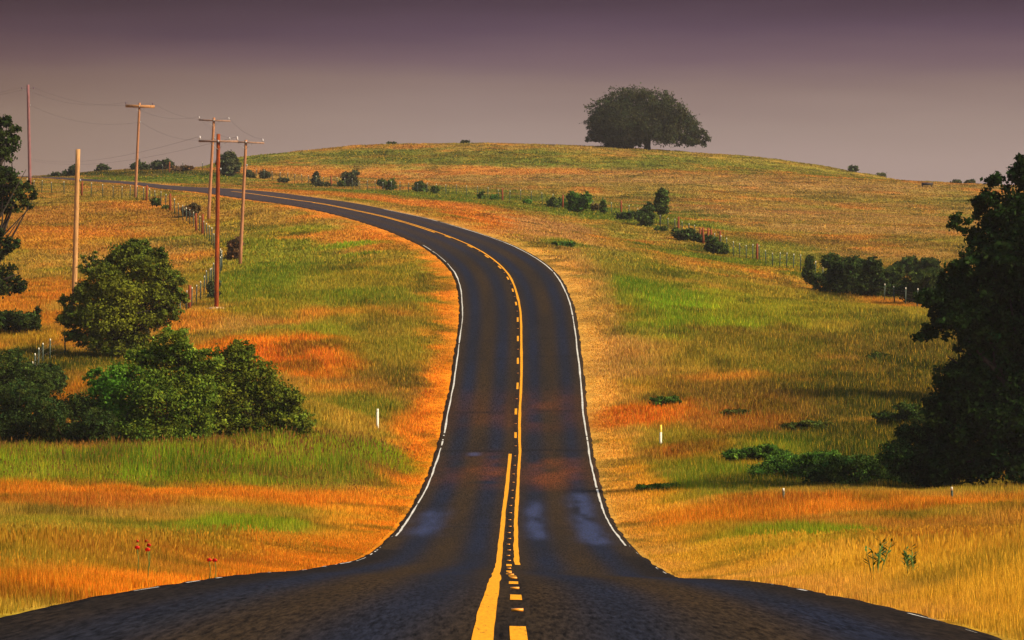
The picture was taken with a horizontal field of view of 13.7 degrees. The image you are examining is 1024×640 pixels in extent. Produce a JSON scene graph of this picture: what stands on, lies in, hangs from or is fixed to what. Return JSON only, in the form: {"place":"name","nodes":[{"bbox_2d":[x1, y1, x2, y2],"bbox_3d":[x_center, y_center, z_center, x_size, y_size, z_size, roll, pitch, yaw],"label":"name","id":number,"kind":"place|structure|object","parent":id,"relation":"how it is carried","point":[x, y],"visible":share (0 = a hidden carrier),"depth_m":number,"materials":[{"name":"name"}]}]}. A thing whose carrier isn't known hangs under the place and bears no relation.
{"place":"outdoors","nodes":[
{"label":"outdoors","id":0,"kind":"place"},
{"bbox_2d":[0,176,1001,639],"bbox_3d":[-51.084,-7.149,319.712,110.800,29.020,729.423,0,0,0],"label":"road","id":1,"kind":"structure","parent":0,"point":[506,528],"depth_m":100.23,"materials":[{"name":"black asphalt"}]},
{"bbox_2d":[0,142,1023,639],"bbox_3d":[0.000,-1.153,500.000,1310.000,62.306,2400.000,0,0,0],"label":"ground","id":2,"kind":"structure","parent":0,"point":[590,395],"depth_m":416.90,"materials":[{"name":"brown plant"}]},
{"bbox_2d":[0,114,37,298],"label":"leaning tree","id":3,"kind":"object","parent":2,"relation":"on","point":[15,187],"visible":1,"depth_m":266.02,"materials":[{"name":"green plant"}]},
{"bbox_2d":[0,308,41,332],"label":"pasture shrub","id":4,"kind":"object","parent":2,"relation":"on","point":[15,320],"visible":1,"depth_m":266.72,"materials":[{"name":"green plant"}]},
{"bbox_2d":[21,85,33,184],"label":"utility pole","id":5,"kind":"object","parent":2,"relation":"on","point":[28,133],"visible":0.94,"depth_m":499.85,"materials":[{"name":"brown wood"}]},
{"bbox_2d":[22,87,148,123],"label":"power line","id":6,"kind":"object","parent":5,"relation":"attached to","point":[81,104],"visible":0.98,"depth_m":472.73,"materials":[{"name":"black"}]},
{"bbox_2d":[0,376,65,443],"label":"pasture shrub","id":7,"kind":"object","parent":2,"relation":"on","point":[16,403],"visible":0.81,"depth_m":194.21,"materials":[{"name":"green plant"}]},
{"bbox_2d":[0,345,66,395],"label":"pasture shrub","id":8,"kind":"object","parent":2,"relation":"on","point":[13,367],"visible":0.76,"depth_m":223.69,"materials":[{"name":"green plant"}]},
{"bbox_2d":[29,305,42,331],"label":"pasture shrub","id":9,"kind":"object","parent":2,"relation":"on","point":[37,310],"visible":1,"depth_m":267.04,"materials":[{"name":"green plant"}]},
{"bbox_2d":[37,362,68,392],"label":"pasture shrub","id":10,"kind":"object","parent":2,"relation":"on","point":[51,366],"visible":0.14,"depth_m":228.29,"materials":[{"name":"green plant"}]},
{"bbox_2d":[48,172,60,175],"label":"ridge shrub","id":11,"kind":"object","parent":2,"relation":"on","point":[55,174],"visible":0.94,"depth_m":639.67,"materials":[{"name":"green plant"}]},
{"bbox_2d":[61,169,69,175],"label":"ridge shrub","id":12,"kind":"object","parent":2,"relation":"on","point":[65,172],"visible":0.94,"depth_m":639.70,"materials":[{"name":"green plant"}]},
{"bbox_2d":[17,391,120,445],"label":"pasture shrub","id":13,"kind":"object","parent":2,"relation":"on","point":[76,409],"visible":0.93,"depth_m":192.97,"materials":[{"name":"green plant"}]},
{"bbox_2d":[67,164,74,175],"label":"ridge shrub","id":14,"kind":"object","parent":2,"relation":"on","point":[71,170],"visible":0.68,"depth_m":639.50,"materials":[{"name":"green plant"}]},
{"bbox_2d":[72,149,80,292],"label":"utility pole","id":15,"kind":"object","parent":2,"relation":"on","point":[76,222],"visible":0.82,"depth_m":289.86,"materials":[{"name":"brown wood"}]},
{"bbox_2d":[94,163,111,170],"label":"ridge shrub","id":16,"kind":"object","parent":2,"relation":"on","point":[102,166],"visible":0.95,"depth_m":667.42,"materials":[{"name":"green plant"}]},
{"bbox_2d":[21,178,221,375],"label":"wire fence","id":17,"kind":"object","parent":2,"relation":"on","point":[190,292],"visible":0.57,"depth_m":364.59,"materials":[{"name":"brown metal"}]},
{"bbox_2d":[54,238,190,357],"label":"round tree","id":18,"kind":"object","parent":2,"relation":"on","point":[120,313],"visible":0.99,"depth_m":250.01,"materials":[{"name":"green plant"}]},
{"bbox_2d":[134,545,139,572],"bbox_3d":[-4.536,2.938,51.613,0.068,0.429,0.052,0,0,0],"label":"red flower","id":19,"kind":"object","parent":2,"relation":"on","point":[136,547],"visible":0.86,"depth_m":51.62,"materials":[{"name":"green plant"}]},
{"bbox_2d":[125,102,154,196],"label":"utility pole","id":20,"kind":"object","parent":2,"relation":"on","point":[139,106],"visible":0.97,"depth_m":449.87,"materials":[{"name":"brown wood"}]},
{"bbox_2d":[126,102,224,139],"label":"power line","id":21,"kind":"object","parent":20,"relation":"attached to","point":[171,118],"visible":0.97,"depth_m":429.83,"materials":[{"name":"black"}]},
{"bbox_2d":[129,159,150,169],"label":"ridge shrub","id":22,"kind":"object","parent":2,"relation":"on","point":[143,166],"visible":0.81,"depth_m":667.12,"materials":[{"name":"green plant"}]},
{"bbox_2d":[145,548,149,575],"bbox_3d":[-4.229,2.840,49.485,0.068,0.413,0.052,0,0,0],"label":"red flower","id":23,"kind":"object","parent":2,"relation":"on","point":[147,549],"visible":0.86,"depth_m":49.49,"materials":[{"name":"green plant"}]},
{"bbox_2d":[81,324,227,446],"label":"shrub","id":24,"kind":"object","parent":2,"relation":"on","point":[190,399],"visible":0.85,"depth_m":194.10,"materials":[{"name":"green plant"}]},
{"bbox_2d":[150,196,161,206],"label":"pasture shrub","id":25,"kind":"object","parent":2,"relation":"on","point":[154,201],"visible":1,"depth_m":418.14,"materials":[{"name":"green plant"}]},
{"bbox_2d":[148,157,174,169],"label":"ridge shrub","id":26,"kind":"object","parent":2,"relation":"on","point":[157,164],"visible":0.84,"depth_m":667.25,"materials":[{"name":"green plant"}]},
{"bbox_2d":[161,204,168,208],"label":"pasture shrub","id":27,"kind":"object","parent":2,"relation":"on","point":[165,206],"visible":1,"depth_m":412.39,"materials":[{"name":"green plant"}]},
{"bbox_2d":[171,164,193,170],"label":"ridge shrub","id":28,"kind":"object","parent":2,"relation":"on","point":[179,168],"visible":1,"depth_m":654.33,"materials":[{"name":"green plant"}]},
{"bbox_2d":[180,201,201,216],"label":"pasture shrub","id":29,"kind":"object","parent":2,"relation":"on","point":[194,207],"visible":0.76,"depth_m":402.94,"materials":[{"name":"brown plant"}]},
{"bbox_2d":[205,280,221,299],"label":"pasture shrub","id":30,"kind":"object","parent":2,"relation":"on","point":[210,287],"visible":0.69,"depth_m":295.26,"materials":[{"name":"green plant"}]},
{"bbox_2d":[198,116,229,218],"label":"utility pole","id":31,"kind":"object","parent":2,"relation":"on","point":[210,177],"visible":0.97,"depth_m":399.88,"materials":[{"name":"brown wood"}]},
{"bbox_2d":[199,134,237,308],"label":"utility pole","id":32,"kind":"object","parent":2,"relation":"on","point":[216,283],"visible":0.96,"depth_m":284.88,"materials":[{"name":"brown wood"}]},
{"bbox_2d":[26,137,234,164],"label":"power line","id":33,"kind":"object","parent":32,"relation":"attached to","point":[133,153],"visible":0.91,"depth_m":377.37,"materials":[{"name":"black"}]},
{"bbox_2d":[214,150,241,175],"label":"tree","id":34,"kind":"object","parent":2,"relation":"on","point":[230,164],"visible":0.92,"depth_m":642.11,"materials":[{"name":"green plant"}]},
{"bbox_2d":[224,236,245,258],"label":"pasture shrub","id":35,"kind":"object","parent":2,"relation":"on","point":[232,246],"visible":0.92,"depth_m":348.45,"materials":[{"name":"brown plant"}]},
{"bbox_2d":[229,137,263,263],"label":"utility pole","id":36,"kind":"object","parent":2,"relation":"on","point":[245,142],"visible":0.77,"depth_m":344.89,"materials":[{"name":"brown wood"}]},
{"bbox_2d":[246,169,254,177],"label":"bush","id":37,"kind":"object","parent":2,"relation":"on","point":[249,174],"visible":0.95,"depth_m":641.85,"materials":[{"name":"green plant"}]},
{"bbox_2d":[199,339,317,439],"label":"shrub","id":38,"kind":"object","parent":2,"relation":"on","point":[246,389],"visible":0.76,"depth_m":198.01,"materials":[{"name":"green plant"}]},
{"bbox_2d":[258,169,270,178],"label":"bush","id":39,"kind":"object","parent":2,"relation":"on","point":[267,174],"visible":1,"depth_m":641.17,"materials":[{"name":"green plant"}]},
{"bbox_2d":[277,177,289,182],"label":"bush","id":40,"kind":"object","parent":2,"relation":"on","point":[283,180],"visible":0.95,"depth_m":623.05,"materials":[{"name":"green plant"}]},
{"bbox_2d":[310,170,320,184],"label":"bush","id":41,"kind":"object","parent":2,"relation":"on","point":[315,174],"visible":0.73,"depth_m":611.28,"materials":[{"name":"green plant"}]},
{"bbox_2d":[313,181,333,186],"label":"bush","id":42,"kind":"object","parent":2,"relation":"on","point":[322,183],"visible":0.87,"depth_m":599.39,"materials":[{"name":"green plant"}]},
{"bbox_2d":[336,180,346,186],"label":"bush","id":43,"kind":"object","parent":2,"relation":"on","point":[341,183],"visible":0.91,"depth_m":607.80,"materials":[{"name":"green plant"}]},
{"bbox_2d":[340,170,359,185],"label":"bush","id":44,"kind":"object","parent":2,"relation":"on","point":[351,178],"visible":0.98,"depth_m":608.83,"materials":[{"name":"green plant"}]},
{"bbox_2d":[377,409,378,427],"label":"marker post","id":45,"kind":"object","parent":2,"relation":"on","point":[378,418],"visible":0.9,"depth_m":214.58,"materials":[{"name":"white paint"}]},
{"bbox_2d":[376,178,386,188],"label":"bush","id":46,"kind":"object","parent":2,"relation":"on","point":[381,183],"visible":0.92,"depth_m":596.78,"materials":[{"name":"green plant"}]},
{"bbox_2d":[383,177,398,189],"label":"bush","id":47,"kind":"object","parent":2,"relation":"on","point":[388,185],"visible":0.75,"depth_m":585.64,"materials":[{"name":"green plant"}]},
{"bbox_2d":[412,180,429,191],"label":"bush","id":48,"kind":"object","parent":2,"relation":"on","point":[421,186],"visible":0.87,"depth_m":574.02,"materials":[{"name":"green plant"}]},
{"bbox_2d":[430,185,440,193],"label":"bush","id":49,"kind":"object","parent":2,"relation":"on","point":[434,189],"visible":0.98,"depth_m":541.64,"materials":[{"name":"green plant"}]},
{"bbox_2d":[477,190,485,198],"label":"bush","id":50,"kind":"object","parent":2,"relation":"on","point":[480,195],"visible":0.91,"depth_m":520.04,"materials":[{"name":"green plant"}]},
{"bbox_2d":[488,193,499,199],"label":"bush","id":51,"kind":"object","parent":2,"relation":"on","point":[494,196],"visible":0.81,"depth_m":516.65,"materials":[{"name":"green plant"}]},
{"bbox_2d":[523,199,532,203],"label":"bush","id":52,"kind":"object","parent":2,"relation":"on","point":[528,201],"visible":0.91,"depth_m":503.08,"materials":[{"name":"green plant"}]},
{"bbox_2d":[162,162,920,305],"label":"wire fence","id":53,"kind":"object","parent":2,"relation":"on","point":[678,225],"visible":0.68,"depth_m":448.04,"materials":[{"name":"grey metal"}]},
{"bbox_2d":[544,197,560,207],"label":"bush","id":54,"kind":"object","parent":2,"relation":"on","point":[552,202],"visible":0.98,"depth_m":496.53,"materials":[{"name":"green plant"}]},
{"bbox_2d":[557,197,567,206],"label":"bush","id":55,"kind":"object","parent":2,"relation":"on","point":[565,202],"visible":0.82,"depth_m":501.59,"materials":[{"name":"green plant"}]},
{"bbox_2d":[552,240,575,246],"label":"verge weed","id":56,"kind":"object","parent":2,"relation":"on","point":[567,243],"visible":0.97,"depth_m":351.60,"materials":[{"name":"green plant"}]},
{"bbox_2d":[565,191,592,211],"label":"bush","id":57,"kind":"object","parent":2,"relation":"on","point":[578,202],"visible":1,"depth_m":473.75,"materials":[{"name":"green plant"}]},
{"bbox_2d":[589,203,600,210],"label":"bush","id":58,"kind":"object","parent":2,"relation":"on","point":[595,206],"visible":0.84,"depth_m":483.77,"materials":[{"name":"green plant"}]},
{"bbox_2d":[598,198,607,212],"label":"bush","id":59,"kind":"object","parent":2,"relation":"on","point":[603,208],"visible":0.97,"depth_m":473.84,"materials":[{"name":"green plant"}]},
{"bbox_2d":[614,210,634,219],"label":"bush","id":60,"kind":"object","parent":2,"relation":"on","point":[624,215],"visible":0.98,"depth_m":463.49,"materials":[{"name":"green plant"}]},
{"bbox_2d":[633,201,655,225],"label":"bush","id":61,"kind":"object","parent":2,"relation":"on","point":[645,215],"visible":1,"depth_m":451.66,"materials":[{"name":"green plant"}]},
{"bbox_2d":[579,82,711,149],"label":"oak tree","id":62,"kind":"object","parent":2,"relation":"on","point":[612,122],"visible":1,"depth_m":765.99,"materials":[{"name":"green plant"}]},
{"bbox_2d":[635,482,680,491],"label":"verge weed","id":63,"kind":"object","parent":2,"relation":"on","point":[657,486],"visible":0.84,"depth_m":175.16,"materials":[{"name":"green plant"}]},
{"bbox_2d":[654,225,667,231],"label":"bush","id":64,"kind":"object","parent":2,"relation":"on","point":[661,229],"visible":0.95,"depth_m":443.97,"materials":[{"name":"green plant"}]},
{"bbox_2d":[660,425,661,443],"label":"marker post","id":65,"kind":"object","parent":2,"relation":"on","point":[660,434],"visible":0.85,"depth_m":205.17,"materials":[{"name":"white paint"}]},
{"bbox_2d":[653,187,670,224],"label":"tree","id":66,"kind":"object","parent":2,"relation":"on","point":[661,201],"visible":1,"depth_m":454.81,"materials":[{"name":"green plant"}]},
{"bbox_2d":[649,395,682,406],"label":"verge weed","id":67,"kind":"object","parent":2,"relation":"on","point":[660,400],"visible":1,"depth_m":226.20,"materials":[{"name":"green plant"}]},
{"bbox_2d":[671,227,695,239],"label":"bush","id":68,"kind":"object","parent":2,"relation":"on","point":[679,234],"visible":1,"depth_m":427.81,"materials":[{"name":"green plant"}]},
{"bbox_2d":[689,232,701,240],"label":"bush","id":69,"kind":"object","parent":2,"relation":"on","point":[693,237],"visible":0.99,"depth_m":426.28,"materials":[{"name":"green plant"}]},
{"bbox_2d":[696,234,710,242],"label":"bush","id":70,"kind":"object","parent":2,"relation":"on","point":[700,236],"visible":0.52,"depth_m":425.83,"materials":[{"name":"green plant"}]},
{"bbox_2d":[699,228,720,240],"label":"gate brace","id":71,"kind":"object","parent":2,"relation":"on","point":[700,230],"visible":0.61,"depth_m":426.21,"materials":[{"name":"red wood"}]},
{"bbox_2d":[701,233,728,254],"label":"bush","id":72,"kind":"object","parent":2,"relation":"on","point":[714,245],"visible":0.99,"depth_m":404.39,"materials":[{"name":"green plant"}]},
{"bbox_2d":[719,408,751,416],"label":"slope scrub","id":73,"kind":"object","parent":2,"relation":"on","point":[739,411],"visible":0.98,"depth_m":219.70,"materials":[{"name":"green plant"}]},
{"bbox_2d":[721,443,789,461],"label":"pasture shrub","id":74,"kind":"object","parent":2,"relation":"on","point":[765,450],"visible":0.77,"depth_m":192.71,"materials":[{"name":"green plant"}]},
{"bbox_2d":[745,449,842,479],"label":"pasture shrub","id":75,"kind":"object","parent":2,"relation":"on","point":[781,462],"visible":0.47,"depth_m":182.11,"materials":[{"name":"green plant"}]},
{"bbox_2d":[800,254,815,283],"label":"bank shrub","id":76,"kind":"object","parent":2,"relation":"on","point":[808,270],"visible":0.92,"depth_m":337.72,"materials":[{"name":"green plant"}]},
{"bbox_2d":[779,418,839,432],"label":"slope scrub","id":77,"kind":"object","parent":2,"relation":"on","point":[805,423],"visible":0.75,"depth_m":210.09,"materials":[{"name":"green plant"}]},
{"bbox_2d":[810,252,863,293],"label":"bank shrub","id":78,"kind":"object","parent":2,"relation":"on","point":[830,278],"visible":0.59,"depth_m":323.26,"materials":[{"name":"green plant"}]},
{"bbox_2d":[848,165,859,171],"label":"hilltop shrub","id":79,"kind":"object","parent":2,"relation":"on","point":[854,168],"visible":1,"depth_m":761.86,"materials":[{"name":"green plant"}]},
{"bbox_2d":[800,453,911,485],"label":"pasture shrub","id":80,"kind":"object","parent":2,"relation":"on","point":[836,468],"visible":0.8,"depth_m":176.69,"materials":[{"name":"green plant"}]},
{"bbox_2d":[842,256,890,296],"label":"bank shrub","id":81,"kind":"object","parent":2,"relation":"on","point":[866,275],"visible":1,"depth_m":319.90,"materials":[{"name":"green plant"}]},
{"bbox_2d":[782,487,952,498],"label":"wire fence","id":82,"kind":"object","parent":2,"relation":"on","point":[783,491],"visible":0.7,"depth_m":155.99,"materials":[{"name":"grey metal"}]},
{"bbox_2d":[863,538,895,575],"bbox_3d":[5.308,3.528,61.782,0.419,0.760,0.369,0,0,-33],"label":"leafy weed","id":83,"kind":"object","parent":2,"relation":"on","point":[878,555],"visible":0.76,"depth_m":61.77,"materials":[{"name":"green plant"}]},
{"bbox_2d":[865,351,895,359],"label":"slope scrub","id":84,"kind":"object","parent":2,"relation":"on","point":[875,354],"visible":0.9,"depth_m":252.05,"materials":[{"name":"green plant"}]},
{"bbox_2d":[875,172,886,176],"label":"hilltop shrub","id":85,"kind":"object","parent":2,"relation":"on","point":[881,174],"visible":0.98,"depth_m":761.41,"materials":[{"name":"green plant"}]},
{"bbox_2d":[880,265,905,297],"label":"bank shrub","id":86,"kind":"object","parent":2,"relation":"on","point":[894,274],"visible":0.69,"depth_m":321.78,"materials":[{"name":"green plant"}]},
{"bbox_2d":[870,401,927,426],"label":"slope scrub","id":87,"kind":"object","parent":2,"relation":"on","point":[908,412],"visible":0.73,"depth_m":211.10,"materials":[{"name":"green plant"}]},
{"bbox_2d":[900,544,918,571],"bbox_3d":[5.513,3.423,59.020,0.256,0.680,0.271,0,0,-32],"label":"leafy weed","id":88,"kind":"object","parent":2,"relation":"on","point":[906,558],"visible":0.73,"depth_m":59.01,"materials":[{"name":"green plant"}]},
{"bbox_2d":[890,254,943,275],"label":"bank shrub","id":89,"kind":"object","parent":2,"relation":"on","point":[911,263],"visible":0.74,"depth_m":357.03,"materials":[{"name":"green plant"}]},
{"bbox_2d":[890,265,952,303],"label":"bank shrub","id":90,"kind":"object","parent":2,"relation":"on","point":[913,281],"visible":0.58,"depth_m":311.47,"materials":[{"name":"green plant"}]},
{"bbox_2d":[871,419,972,488],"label":"pasture shrub","id":91,"kind":"object","parent":2,"relation":"on","point":[896,455],"visible":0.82,"depth_m":171.01,"materials":[{"name":"green plant"}]},
{"bbox_2d":[950,179,961,182],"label":"hilltop shrub","id":92,"kind":"object","parent":2,"relation":"on","point":[956,181],"visible":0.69,"depth_m":695.54,"materials":[{"name":"green plant"}]},
{"bbox_2d":[901,152,1023,488],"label":"tall dark tree","id":93,"kind":"object","parent":2,"relation":"on","point":[979,310],"visible":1,"depth_m":169.64,"materials":[{"name":"green plant"}]},
{"bbox_2d":[963,179,975,182],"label":"hilltop shrub","id":94,"kind":"object","parent":2,"relation":"on","point":[970,181],"visible":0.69,"depth_m":692.78,"materials":[{"name":"green plant"}]},
{"bbox_2d":[0,0,1023,184],"label":"sky","id":95,"kind":"structure","parent":0,"point":[914,90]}
]}

